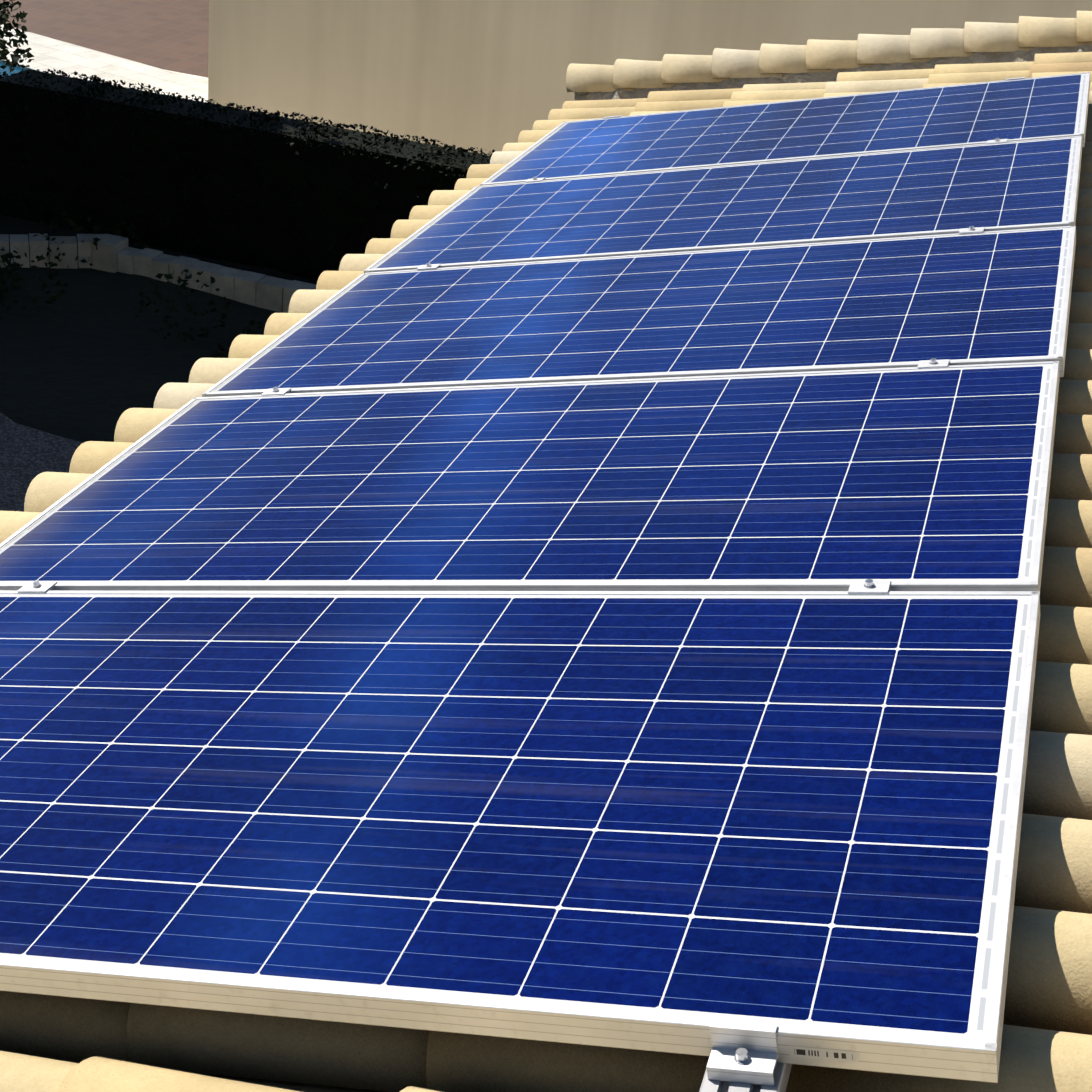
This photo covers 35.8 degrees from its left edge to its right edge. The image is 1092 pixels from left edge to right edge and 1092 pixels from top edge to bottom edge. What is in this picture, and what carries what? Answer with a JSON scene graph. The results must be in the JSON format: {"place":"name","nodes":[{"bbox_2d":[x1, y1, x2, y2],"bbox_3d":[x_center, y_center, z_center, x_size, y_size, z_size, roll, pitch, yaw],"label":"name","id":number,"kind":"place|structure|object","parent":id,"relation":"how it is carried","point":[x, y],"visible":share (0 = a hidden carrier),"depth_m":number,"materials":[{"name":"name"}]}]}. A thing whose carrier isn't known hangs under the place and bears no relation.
{"place":"outdoors","nodes":[
{"label":"outdoors","id":0,"kind":"place"},
{"bbox_2d":[0,215,316,441],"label":"ground","id":1,"kind":"structure","parent":0,"point":[89,356],"depth_m":13.16,"materials":[{"name":"soil"}]},
{"bbox_2d":[0,412,83,511],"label":"gravel patch","id":2,"kind":"object","parent":1,"relation":"on","point":[28,455],"visible":0.3,"depth_m":11.15,"materials":[{"name":"grey gravel"}]},
{"bbox_2d":[0,211,263,357],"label":"garden plants","id":3,"kind":"object","parent":1,"relation":"on","point":[15,265],"visible":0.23,"depth_m":13.46,"materials":[{"name":"green plant"}]},
{"bbox_2d":[0,233,315,312],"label":"block wall","id":4,"kind":"structure","parent":1,"relation":"on","point":[113,253],"depth_m":14.21,"materials":[{"name":"grey concrete"}]},
{"bbox_2d":[0,68,494,281],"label":"hedge belt","id":5,"kind":"object","parent":1,"relation":"on","point":[306,199],"visible":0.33,"depth_m":14.62,"materials":[{"name":"green plant"}]},
{"bbox_3d":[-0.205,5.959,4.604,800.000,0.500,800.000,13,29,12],"label":"ground","id":6,"kind":"structure","parent":0,"visible":0},
{"bbox_2d":[0,0,33,73],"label":"tree","id":7,"kind":"object","parent":6,"relation":"on","point":[5,52],"visible":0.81,"depth_m":21.60,"materials":[{"name":"green plant"}]},
{"bbox_2d":[0,25,207,101],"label":"pale paved ground","id":8,"kind":"structure","parent":6,"relation":"on","point":[56,55],"depth_m":27.94,"materials":[{"name":"white concrete"}]},
{"bbox_2d":[0,0,208,76],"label":"neighbour terrace","id":9,"kind":"structure","parent":6,"relation":"on","point":[171,35],"depth_m":30.78,"materials":[{"name":"tile"}]},
{"bbox_2d":[167,70,207,81],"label":"neighbour paving","id":10,"kind":"structure","parent":6,"relation":"on","point":[199,77],"depth_m":28.30,"materials":[{"name":"white concrete"}]},
{"bbox_2d":[208,0,1091,155],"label":"neighbour house walls","id":11,"kind":"structure","parent":6,"relation":"on","point":[488,75],"depth_m":24.72,"materials":[{"name":"paint"}]},
{"bbox_3d":[-0.492,-0.498,4.337,0.080,0.025,5.335,0,25,19],"label":"mounting rail","id":12,"kind":"object","parent":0,"visible":0},
{"bbox_2d":[0,591,1039,1082],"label":"solar panel frame","id":13,"kind":"object","parent":12,"relation":"on","point":[874,1051],"visible":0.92,"depth_m":1.86,"materials":[{"name":"silver metal"}]},
{"bbox_2d":[0,594,1030,1041],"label":"solar panel","id":14,"kind":"object","parent":13,"relation":"in","point":[786,810],"visible":1,"depth_m":2.20,"materials":[{"name":"blue glass"}]},
{"bbox_2d":[788,1046,858,1062],"bbox_3d":[0.280,0.513,1.711,0.070,0.014,0.001,0,25,19],"label":"label sticker","id":15,"kind":"object","parent":13,"relation":"attached to","point":[824,1054],"visible":1,"depth_m":1.71,"materials":[{"name":"white paper"}]},
{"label":"house walls","id":16,"kind":"object","parent":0,"visible":0},
{"bbox_2d":[0,52,1091,1091],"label":"roof tiles","id":17,"kind":"object","parent":16,"relation":"on","point":[69,1045],"visible":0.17,"depth_m":2.06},
{"bbox_2d":[0,361,1059,590],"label":"solar panel frame","id":18,"kind":"object","parent":17,"relation":"on","point":[1034,584],"visible":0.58,"depth_m":2.86,"materials":[{"name":"silver metal"}]},
{"bbox_2d":[0,364,1052,582],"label":"solar panel","id":19,"kind":"object","parent":18,"relation":"in","point":[917,475],"visible":0.95,"depth_m":3.16,"materials":[{"name":"blue glass"}]},
{"bbox_2d":[202,226,1075,396],"bbox_3d":[0.256,-0.562,4.129,1.956,0.041,0.992,-1,25,19],"label":"solar panel frame","id":20,"kind":"object","parent":17,"relation":"on","point":[1060,357],"visible":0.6,"depth_m":3.79,"materials":[{"name":"silver metal"}]},
{"bbox_2d":[210,228,1070,391],"bbox_3d":[0.255,-0.566,4.127,1.940,0.029,0.976,0,25,19],"label":"solar panel","id":21,"kind":"object","parent":20,"relation":"in","point":[997,295],"visible":0.96,"depth_m":4.05,"materials":[{"name":"blue glass"}]},
{"bbox_2d":[364,136,1081,272],"bbox_3d":[0.546,-0.996,4.994,1.956,0.040,0.992,-1,25,19],"label":"solar panel frame","id":22,"kind":"object","parent":17,"relation":"on","point":[1073,212],"visible":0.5,"depth_m":4.65,"materials":[{"name":"silver metal"}]},
{"bbox_2d":[370,137,1077,268],"bbox_3d":[0.545,-1.000,4.992,1.940,0.028,0.976,0,25,19],"label":"solar panel","id":23,"kind":"object","parent":22,"relation":"in","point":[1003,184],"visible":0.96,"depth_m":4.93,"materials":[{"name":"blue glass"}]},
{"bbox_2d":[699,1063,791,1091],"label":"mounting rail","id":24,"kind":"object","parent":17,"relation":"attached to","point":[782,1071],"depth_m":1.72,"materials":[{"name":"metal"}]},
{"bbox_2d":[17,77,1024,1085],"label":"panel clamps","id":25,"kind":"object","parent":24,"relation":"attached to","point":[743,1052],"visible":0.79,"depth_m":1.73,"materials":[{"name":"metal"}]},
{"bbox_2d":[480,72,1089,185],"bbox_3d":[0.848,-1.429,5.859,1.956,0.040,0.992,0,25,19],"label":"solar panel frame","id":26,"kind":"object","parent":17,"relation":"on","point":[1085,113],"visible":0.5,"depth_m":5.58,"materials":[{"name":"silver metal"}]},
{"bbox_2d":[486,73,1086,182],"bbox_3d":[0.847,-1.433,5.857,1.940,0.029,0.976,0,25,19],"label":"solar panel","id":27,"kind":"object","parent":26,"relation":"in","point":[1013,109],"visible":0.88,"depth_m":5.80,"materials":[{"name":"blue glass"}]},
{"bbox_2d":[574,45,1091,100],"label":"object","id":28,"kind":"object","parent":17,"relation":"attached to","point":[931,63],"visible":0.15,"depth_m":7.19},
{"bbox_2d":[566,11,1091,91],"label":"ridge tiles","id":29,"kind":"object","parent":28,"relation":"on","point":[1026,33],"visible":1,"depth_m":7.17,"materials":[{"name":"ceramic"}]}
]}

